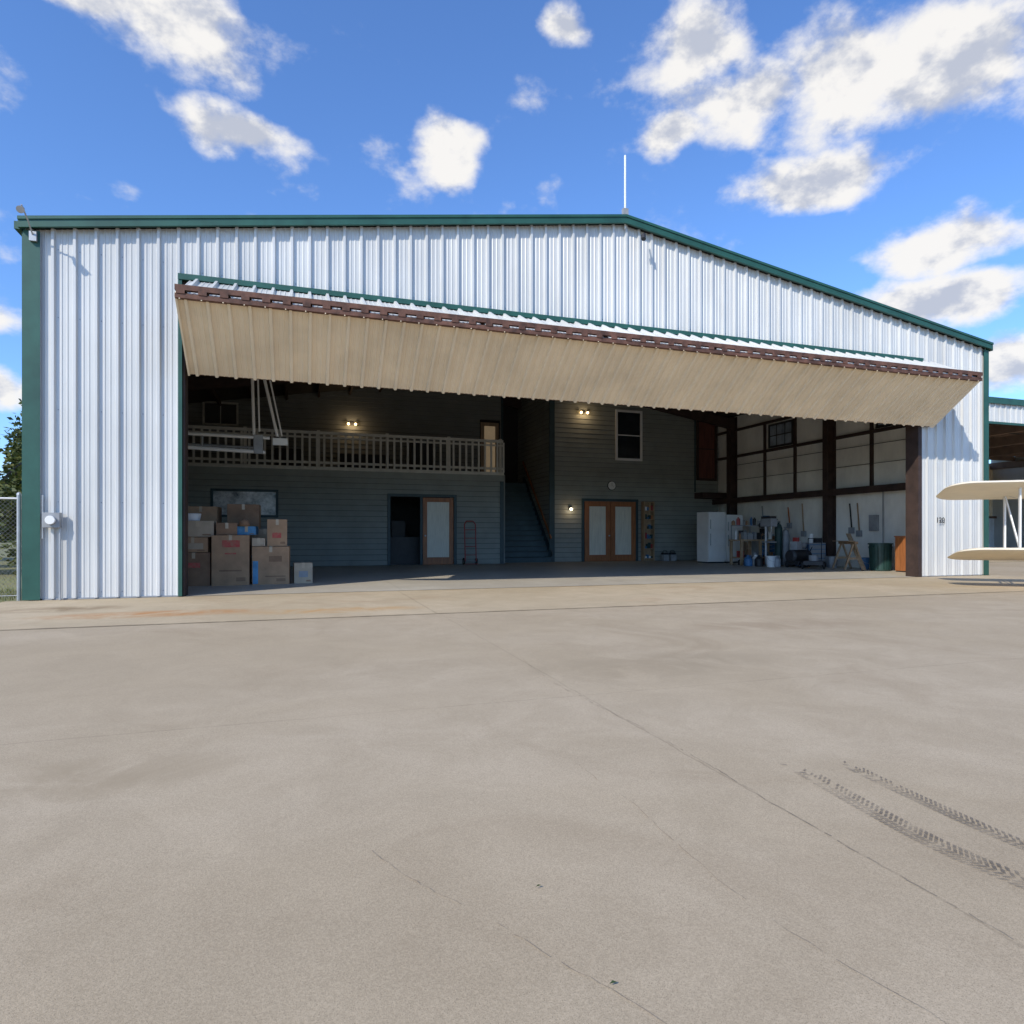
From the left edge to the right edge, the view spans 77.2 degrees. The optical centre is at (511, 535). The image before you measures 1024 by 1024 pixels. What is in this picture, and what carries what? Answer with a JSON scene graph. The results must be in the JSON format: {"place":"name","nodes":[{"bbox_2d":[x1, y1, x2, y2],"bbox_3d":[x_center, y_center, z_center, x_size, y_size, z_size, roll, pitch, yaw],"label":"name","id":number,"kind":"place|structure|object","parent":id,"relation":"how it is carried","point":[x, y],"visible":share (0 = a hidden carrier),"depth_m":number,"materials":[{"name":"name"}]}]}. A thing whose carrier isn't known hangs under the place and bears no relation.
{"place":"outdoors","nodes":[
{"label":"outdoors","id":0,"kind":"place"},
{"bbox_2d":[40,557,910,599],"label":"hangar floor","id":1,"kind":"structure","parent":0,"point":[407,577],"depth_m":16.72,"materials":[{"name":"concrete"}]},
{"bbox_2d":[188,552,211,585],"bbox_3d":[-6.643,0.693,13.451,0.620,0.690,0.605,0,0,-19],"label":"cardboard box","id":2,"kind":"object","parent":1,"relation":"on","point":[199,568],"visible":0.68,"depth_m":13.21,"materials":[{"name":"brown cardboard"}]},
{"bbox_2d":[188,537,211,551],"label":"cardboard box","id":3,"kind":"object","parent":2,"relation":"on","point":[199,544],"visible":0.8,"depth_m":13.22,"materials":[{"name":"brown cardboard"}]},
{"bbox_2d":[188,521,215,536],"bbox_3d":[-6.586,-0.146,13.470,0.620,0.332,0.505,0,0,-21],"label":"cardboard box","id":4,"kind":"object","parent":3,"relation":"on","point":[201,528],"visible":0.84,"depth_m":13.26,"materials":[{"name":"grey cardboard"}]},
{"bbox_2d":[188,513,200,520],"bbox_3d":[-6.675,-0.390,13.389,0.340,0.150,0.340,0,0,-18],"label":"plastic bin","id":5,"kind":"object","parent":4,"relation":"on","point":[194,516],"visible":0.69,"depth_m":13.28,"materials":[{"name":"white plastic"}]},
{"bbox_2d":[212,535,250,585],"bbox_3d":[-5.952,0.513,13.624,0.720,1.050,0.606,0,0,-18],"label":"cardboard box","id":6,"kind":"object","parent":1,"relation":"on","point":[231,560],"visible":1,"depth_m":13.35,"materials":[{"name":"brown cardboard"}]},
{"bbox_2d":[216,523,236,534],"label":"cardboard box","id":7,"kind":"object","parent":6,"relation":"on","point":[226,528],"visible":1,"depth_m":13.41,"materials":[{"name":"brown cardboard"}]},
{"bbox_2d":[237,526,257,534],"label":"cardboard box","id":8,"kind":"object","parent":6,"relation":"on","point":[247,530],"visible":1,"depth_m":13.67,"materials":[{"name":"blue cardboard"}]},
{"bbox_2d":[238,519,249,525],"bbox_3d":[-5.724,-0.285,13.700,0.240,0.160,0.240,0,0,-18],"label":"cloth bag","id":9,"kind":"object","parent":8,"relation":"on","point":[243,522],"visible":0.99,"depth_m":13.62,"materials":[{"name":"fabric"}]},
{"bbox_2d":[252,546,289,584],"bbox_3d":[-5.217,0.633,13.917,0.740,0.810,0.605,0,0,-17],"label":"cardboard box","id":10,"kind":"object","parent":1,"relation":"on","point":[270,564],"visible":0.99,"depth_m":13.63,"materials":[{"name":"brown cardboard"}]},
{"bbox_2d":[252,538,265,545],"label":"cardboard box","id":11,"kind":"object","parent":10,"relation":"on","point":[258,541],"visible":1,"depth_m":13.60,"materials":[{"name":"white cardboard"}]},
{"bbox_2d":[267,519,286,545],"bbox_3d":[-5.104,-0.066,13.928,0.400,0.572,0.456,0,0,-21],"label":"cardboard box","id":12,"kind":"object","parent":10,"relation":"on","point":[276,532],"visible":1,"depth_m":13.72,"materials":[{"name":"brown cardboard"}]},
{"bbox_2d":[293,562,312,583],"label":"cardboard box","id":13,"kind":"object","parent":1,"relation":"on","point":[302,572],"visible":1,"depth_m":13.98,"materials":[{"name":"white cardboard"}]},
{"bbox_2d":[462,521,477,564],"bbox_3d":[-1.469,0.247,22.825,0.530,1.578,0.444,0,0,-18],"label":"hand truck","id":14,"kind":"object","parent":1,"relation":"on","point":[464,561],"visible":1,"depth_m":22.89,"materials":[{"name":"grey metal"}]},
{"bbox_2d":[14,214,993,599],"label":"aircraft hangar","id":15,"kind":"structure","parent":1,"relation":"on","point":[462,368],"depth_m":13.76,"materials":[{"name":"white metal"}]},
{"bbox_2d":[16,204,37,241],"bbox_3d":[-7.576,-4.905,10.007,0.114,0.409,0.525,0,0,-18],"label":"exterior wall lamp","id":16,"kind":"object","parent":15,"relation":"attached to","point":[33,236],"visible":1,"depth_m":10.18,"materials":[{"name":"metal"}]},
{"bbox_2d":[42,495,61,599],"bbox_3d":[-7.398,0.195,10.272,0.271,1.690,0.164,0,0,-18],"label":"electric meter box","id":17,"kind":"object","parent":15,"relation":"attached to","point":[51,520],"visible":1,"depth_m":10.28,"materials":[{"name":"grey paint"}]},
{"bbox_2d":[202,401,237,425],"bbox_3d":[-11.099,-4.650,24.415,1.250,0.900,0.050,0,0,-18],"label":"loft window","id":18,"kind":"structure","parent":15,"relation":"in","point":[226,414],"depth_m":24.41,"materials":[{"name":"glass"}]},
{"bbox_2d":[188,379,287,453],"bbox_3d":[-6.970,-3.488,15.013,3.251,3.127,0.590,0,0,-18],"label":"hanging pipe hoist","id":19,"kind":"object","parent":15,"relation":"attached to","point":[257,447],"visible":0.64,"depth_m":15.05,"materials":[{"name":"white metal"}]},
{"bbox_2d":[210,488,277,517],"bbox_3d":[-8.712,-1.060,20.908,2.050,0.920,0.060,0,0,-18],"label":"poster window","id":20,"kind":"structure","parent":15,"relation":"in","point":[268,499],"depth_m":20.94,"materials":[{"name":"grey glass"}]},
{"bbox_2d":[347,421,356,424],"bbox_3d":[-6.457,-4.535,25.855,0.380,0.170,0.168,0,0,-18],"label":"wall lamp","id":21,"kind":"object","parent":15,"relation":"attached to","point":[351,422],"visible":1,"depth_m":25.88,"materials":[{"name":"black paint"}]},
{"bbox_2d":[387,493,456,564],"bbox_3d":[-3.161,-0.216,22.691,2.460,2.507,0.100,0,0,-18],"label":"loft entry door","id":22,"kind":"structure","parent":15,"relation":"in","point":[436,514],"depth_m":22.85,"materials":[{"name":"orange wood"}]},
{"bbox_2d":[481,422,498,471],"bbox_3d":[-0.970,-3.610,27.802,0.800,2.580,0.045,0,0,-18],"label":"loft door","id":23,"kind":"structure","parent":15,"relation":"in","point":[490,431],"depth_m":27.80,"materials":[{"name":"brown wood"}]},
{"bbox_2d":[582,498,637,561],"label":"french doors","id":24,"kind":"structure","parent":15,"relation":"in","point":[609,529],"depth_m":25.93,"materials":[{"name":"orange wood"}]},
{"bbox_2d":[607,481,615,489],"bbox_3d":[4.044,-2.030,25.980,0.380,0.380,0.060,0,0,-18],"label":"wall clock","id":25,"kind":"object","parent":15,"relation":"attached to","point":[611,485],"depth_m":25.96,"materials":[{"name":"black paint"}]},
{"bbox_2d":[622,155,628,228],"bbox_3d":[2.393,-7.265,13.554,0.120,1.550,0.080,0,0,-18],"label":"antenna mast","id":26,"kind":"object","parent":15,"relation":"on","point":[625,210],"visible":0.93,"depth_m":13.53,"materials":[{"name":"white metal"}]},
{"bbox_2d":[615,409,642,460],"bbox_3d":[4.784,-4.100,26.226,1.220,2.060,0.060,0,0,-18],"label":"upper window","id":27,"kind":"structure","parent":15,"relation":"in","point":[628,423],"depth_m":26.23,"materials":[{"name":"black glass"}]},
{"bbox_2d":[641,233,645,240],"bbox_3d":[2.756,-6.288,13.448,0.100,0.235,0.236,0,0,8],"label":"gable floodlight","id":28,"kind":"object","parent":15,"relation":"attached to","point":[643,236],"visible":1,"depth_m":13.37,"materials":[{"name":"black paint"}]},
{"bbox_2d":[696,421,716,480],"bbox_3d":[8.318,-3.700,27.386,1.000,2.700,0.050,0,0,-18],"label":"red curtain window","id":29,"kind":"structure","parent":15,"relation":"in","point":[706,434],"depth_m":27.39,"materials":[{"name":"red fabric"}]},
{"bbox_2d":[768,419,792,448],"bbox_3d":[10.065,-3.800,24.015,0.050,0.900,1.300,0,0,-18],"label":"side window","id":30,"kind":"structure","parent":15,"relation":"in","point":[781,433],"depth_m":24.04,"materials":[{"name":"grey glass"}]},
{"bbox_2d":[761,503,861,536],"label":"hanging garden tools","id":31,"kind":"object","parent":15,"relation":"attached to","point":[851,529],"visible":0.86,"depth_m":20.90,"materials":[{"name":"brown wood"}]},
{"bbox_2d":[875,423,896,428],"bbox_3d":[11.541,-3.800,19.500,0.050,0.900,1.100,0,0,-18],"label":"side window","id":32,"kind":"structure","parent":15,"relation":"in","point":[878,425],"depth_m":19.84,"materials":[{"name":"black glass"}]},
{"bbox_2d":[641,501,654,560],"bbox_3d":[5.577,-0.181,26.310,0.480,2.438,0.250,0,0,-18],"label":"storage rack","id":33,"kind":"object","parent":1,"relation":"on","point":[647,531],"visible":1,"depth_m":26.26,"materials":[{"name":"brown wood"}]},
{"bbox_2d":[661,550,668,560],"bbox_3d":[6.287,0.822,26.358,0.260,0.431,0.240,0,0,-18],"label":"tool case","id":34,"kind":"object","parent":1,"relation":"on","point":[664,556],"visible":0.99,"depth_m":26.26,"materials":[{"name":"grey paint"}]},
{"bbox_2d":[669,550,676,560],"bbox_3d":[6.620,0.822,26.466,0.260,0.431,0.240,0,0,-18],"label":"tool case","id":35,"kind":"object","parent":1,"relation":"on","point":[672,556],"visible":1,"depth_m":26.36,"materials":[{"name":"grey paint"}]},
{"bbox_2d":[697,512,725,562],"bbox_3d":[7.653,0.069,24.593,0.760,1.938,0.804,0,0,-18],"label":"refrigerator","id":36,"kind":"object","parent":1,"relation":"on","point":[711,537],"visible":1,"depth_m":24.30,"materials":[{"name":"white metal"}]},
{"bbox_2d":[724,515,742,562],"bbox_3d":[8.404,0.119,24.838,0.740,1.838,0.804,0,0,-18],"label":"refrigerator","id":37,"kind":"object","parent":1,"relation":"on","point":[729,520],"visible":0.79,"depth_m":24.48,"materials":[{"name":"white metal"}]},
{"bbox_2d":[744,555,752,565],"bbox_3d":[8.064,0.848,21.888,0.285,0.380,0.285,0,0,-18],"label":"plastic jug","id":38,"kind":"object","parent":1,"relation":"on","point":[748,560],"visible":0.98,"depth_m":21.78,"materials":[{"name":"blue plastic"}]},
{"bbox_2d":[728,517,774,564],"bbox_3d":[8.780,0.154,22.888,1.783,1.768,0.955,0,0,-18],"label":"workbench","id":39,"kind":"object","parent":1,"relation":"on","point":[749,536],"visible":0.66,"depth_m":22.86,"materials":[{"name":"brown wood"}]},
{"bbox_2d":[754,555,762,566],"bbox_3d":[8.347,0.848,21.665,0.285,0.380,0.285,0,0,-18],"label":"plastic jug","id":40,"kind":"object","parent":1,"relation":"on","point":[758,560],"visible":1,"depth_m":21.56,"materials":[{"name":"black paint"}]},
{"bbox_2d":[758,516,777,565],"bbox_3d":[8.734,0.188,21.939,0.406,1.700,0.680,0,0,-18],"label":"drill press","id":41,"kind":"object","parent":1,"relation":"on","point":[768,521],"visible":0.93,"depth_m":21.82,"materials":[{"name":"grey paint"}]},
{"bbox_2d":[765,556,775,566],"bbox_3d":[8.582,0.853,21.269,0.332,0.370,0.332,0,0,-18],"label":"bucket","id":42,"kind":"object","parent":1,"relation":"on","point":[770,561],"visible":0.98,"depth_m":21.16,"materials":[{"name":"white plastic"}]},
{"bbox_2d":[774,555,780,566],"bbox_3d":[8.788,0.848,21.283,0.285,0.380,0.285,0,0,-18],"label":"plastic jug","id":43,"kind":"object","parent":1,"relation":"on","point":[777,561],"visible":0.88,"depth_m":21.17,"materials":[{"name":"grey paint"}]},
{"bbox_2d":[775,521,781,565],"bbox_3d":[9.316,0.263,22.403,0.250,1.549,0.250,0,0,-18],"label":"gas cylinder","id":44,"kind":"object","parent":1,"relation":"on","point":[778,540],"visible":0.72,"depth_m":22.30,"materials":[{"name":"green metal"}]},
{"bbox_2d":[782,527,788,564],"bbox_3d":[9.601,0.363,22.496,0.250,1.349,0.250,0,0,-18],"label":"gas cylinder","id":45,"kind":"object","parent":1,"relation":"on","point":[785,540],"visible":0.82,"depth_m":22.40,"materials":[{"name":"grey paint"}]},
{"bbox_2d":[785,537,811,567],"bbox_3d":[9.438,0.547,20.995,1.165,0.980,0.500,0,0,-35],"label":"air compressor","id":46,"kind":"object","parent":1,"relation":"on","point":[796,554],"visible":0.89,"depth_m":20.76,"materials":[{"name":"black paint"}]},
{"bbox_2d":[801,538,825,568],"bbox_3d":[9.606,0.555,20.387,0.658,0.960,1.370,0,0,28],"label":"lawn mower","id":47,"kind":"object","parent":1,"relation":"on","point":[813,560],"visible":1,"depth_m":20.01,"materials":[{"name":"black paint"}]},
{"bbox_2d":[802,534,825,566],"bbox_3d":[10.102,0.486,21.442,0.600,1.098,0.415,0,0,-7],"label":"rolling tool cart","id":48,"kind":"object","parent":1,"relation":"on","point":[815,544],"visible":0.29,"depth_m":21.26,"materials":[{"name":"blue plastic"}]},
{"bbox_2d":[827,556,837,567],"bbox_3d":[10.254,0.853,20.500,0.332,0.370,0.332,0,0,-18],"label":"bucket","id":49,"kind":"object","parent":1,"relation":"on","point":[831,559],"visible":0.77,"depth_m":20.41,"materials":[{"name":"grey paint"}]},
{"bbox_2d":[832,533,865,569],"bbox_3d":[10.339,0.482,19.660,0.598,1.103,1.262,0,0,3],"label":"sawhorse","id":50,"kind":"object","parent":1,"relation":"on","point":[853,543],"visible":1,"depth_m":19.44,"materials":[{"name":"brown wood"}]},
{"bbox_2d":[860,557,869,569],"bbox_3d":[10.866,0.853,19.753,0.332,0.370,0.332,0,0,-18],"label":"bucket","id":51,"kind":"object","parent":1,"relation":"on","point":[865,560],"visible":0.44,"depth_m":19.63,"materials":[{"name":"blue plastic"}]},
{"bbox_2d":[868,543,892,570],"bbox_3d":[10.909,0.627,18.978,0.668,0.820,0.668,0,0,27],"label":"trash can","id":52,"kind":"object","parent":1,"relation":"on","point":[880,556],"visible":0.99,"depth_m":18.75,"materials":[{"name":"green plastic"}]},
{"bbox_2d":[894,536,905,571],"bbox_3d":[11.414,0.522,18.302,0.600,1.030,0.640,0,0,-18],"label":"wooden cabinet","id":53,"kind":"object","parent":1,"relation":"on","point":[900,553],"visible":0.17,"depth_m":18.33,"materials":[{"name":"orange wood"}]},
{"bbox_2d":[0,562,1023,1023],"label":"concrete apron pavement","id":54,"kind":"structure","parent":0,"point":[204,822],"depth_m":2.39,"materials":[{"name":"beige concrete"}]},
{"bbox_2d":[376,854,664,1022],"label":"pavement crack","id":55,"kind":"object","parent":54,"relation":"on","point":[549,956],"visible":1,"depth_m":1.54,"materials":[{"name":"grey concrete"}]},
{"bbox_2d":[587,771,946,1023],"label":"pavement crack","id":56,"kind":"object","parent":54,"relation":"on","point":[775,921],"visible":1,"depth_m":1.70,"materials":[{"name":"grey concrete"}]},
{"bbox_2d":[525,661,1012,938],"bbox_3d":[0.878,1.042,2.901,0.090,0.001,5.431,0,0,-18],"label":"pavement crack","id":57,"kind":"object","parent":54,"relation":"on","point":[805,821],"visible":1,"depth_m":2.32,"materials":[{"name":"grey concrete"}]},
{"bbox_2d":[802,761,1023,873],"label":"tire marks","id":58,"kind":"object","parent":54,"relation":"on","point":[955,850],"visible":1,"depth_m":2.33,"materials":[{"name":"brown rubber"}]},
{"bbox_2d":[936,480,1023,560],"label":"biplane","id":59,"kind":"object","parent":54,"relation":"on","point":[1004,490],"visible":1,"depth_m":12.83,"materials":[{"name":"beige fabric"}]},
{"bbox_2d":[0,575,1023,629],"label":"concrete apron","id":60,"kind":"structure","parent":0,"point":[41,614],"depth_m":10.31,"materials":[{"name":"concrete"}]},
{"bbox_2d":[0,541,1023,601],"bbox_3d":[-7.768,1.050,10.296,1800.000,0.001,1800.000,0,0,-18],"label":"ground","id":61,"kind":"structure","parent":0,"point":[7,576],"depth_m":15.37,"materials":[{"name":"grey concrete"}]},
{"bbox_2d":[0,572,16,601],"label":"grass","id":62,"kind":"structure","parent":61,"relation":"on","point":[10,591],"depth_m":11.54,"materials":[{"name":"green plant"}]},
{"bbox_2d":[0,438,20,479],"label":"tree","id":63,"kind":"object","parent":61,"relation":"on","point":[3,472],"visible":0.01,"depth_m":29.13,"materials":[{"name":"green plant"}]},
{"bbox_2d":[0,398,21,494],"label":"tree","id":64,"kind":"object","parent":61,"relation":"on","point":[13,476],"visible":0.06,"depth_m":21.09,"materials":[{"name":"green plant"}]},
{"bbox_2d":[0,480,21,575],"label":"hedge","id":65,"kind":"object","parent":61,"relation":"on","point":[5,491],"visible":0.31,"depth_m":17.12,"materials":[{"name":"green plant"}]},
{"bbox_2d":[0,492,21,600],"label":"chain link fence","id":66,"kind":"object","parent":61,"relation":"on","point":[18,498],"visible":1,"depth_m":10.36,"materials":[{"name":"metal"}]},
{"bbox_2d":[0,0,1023,533],"label":"sky","id":67,"kind":"structure","parent":0,"point":[873,150],"materials":[{"name":"blue"}]},
{"bbox_2d":[752,529,774,554],"bbox_3d":[9.425,0.387,24.001,0.700,1.298,0.470,0,0,-18],"label":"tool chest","id":68,"kind":"object","parent":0,"point":[755,546],"visible":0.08,"depth_m":23.87,"materials":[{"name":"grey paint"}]},
{"bbox_2d":[989,560,1022,561],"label":"neighbour floor","id":69,"kind":"structure","parent":0,"point":[1003,561],"depth_m":25.89,"materials":[{"name":"concrete"}]},
{"bbox_2d":[989,397,1023,547],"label":"neighbour hangar","id":70,"kind":"structure","parent":69,"relation":"on","point":[1006,436],"depth_m":42.69,"materials":[{"name":"white metal"}]},
{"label":"cardboard box","id":71,"kind":"object","parent":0,"visible":0},
{"bbox_2d":[251,529,266,554],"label":"cardboard box","id":72,"kind":"object","parent":71,"relation":"on","point":[262,533],"visible":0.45,"depth_m":14.41,"materials":[{"name":"grey cardboard"}]},
{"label":"cardboard box","id":73,"kind":"object","parent":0,"visible":0},
{"bbox_2d":[188,506,221,522],"bbox_3d":[-6.894,-0.379,14.316,0.660,0.532,0.605,0,0,-15],"label":"cardboard box","id":74,"kind":"object","parent":73,"relation":"on","point":[210,513],"visible":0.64,"depth_m":14.07,"materials":[{"name":"brown cardboard"}]},
{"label":"cardboard box","id":75,"kind":"object","parent":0,"visible":0},
{"bbox_2d":[227,504,260,530],"bbox_3d":[-6.086,-0.408,14.580,0.660,0.592,0.605,0,0,-18],"label":"cardboard box","id":76,"kind":"object","parent":75,"relation":"on","point":[250,513],"visible":0.75,"depth_m":14.31,"materials":[{"name":"brown cardboard"}]}
]}

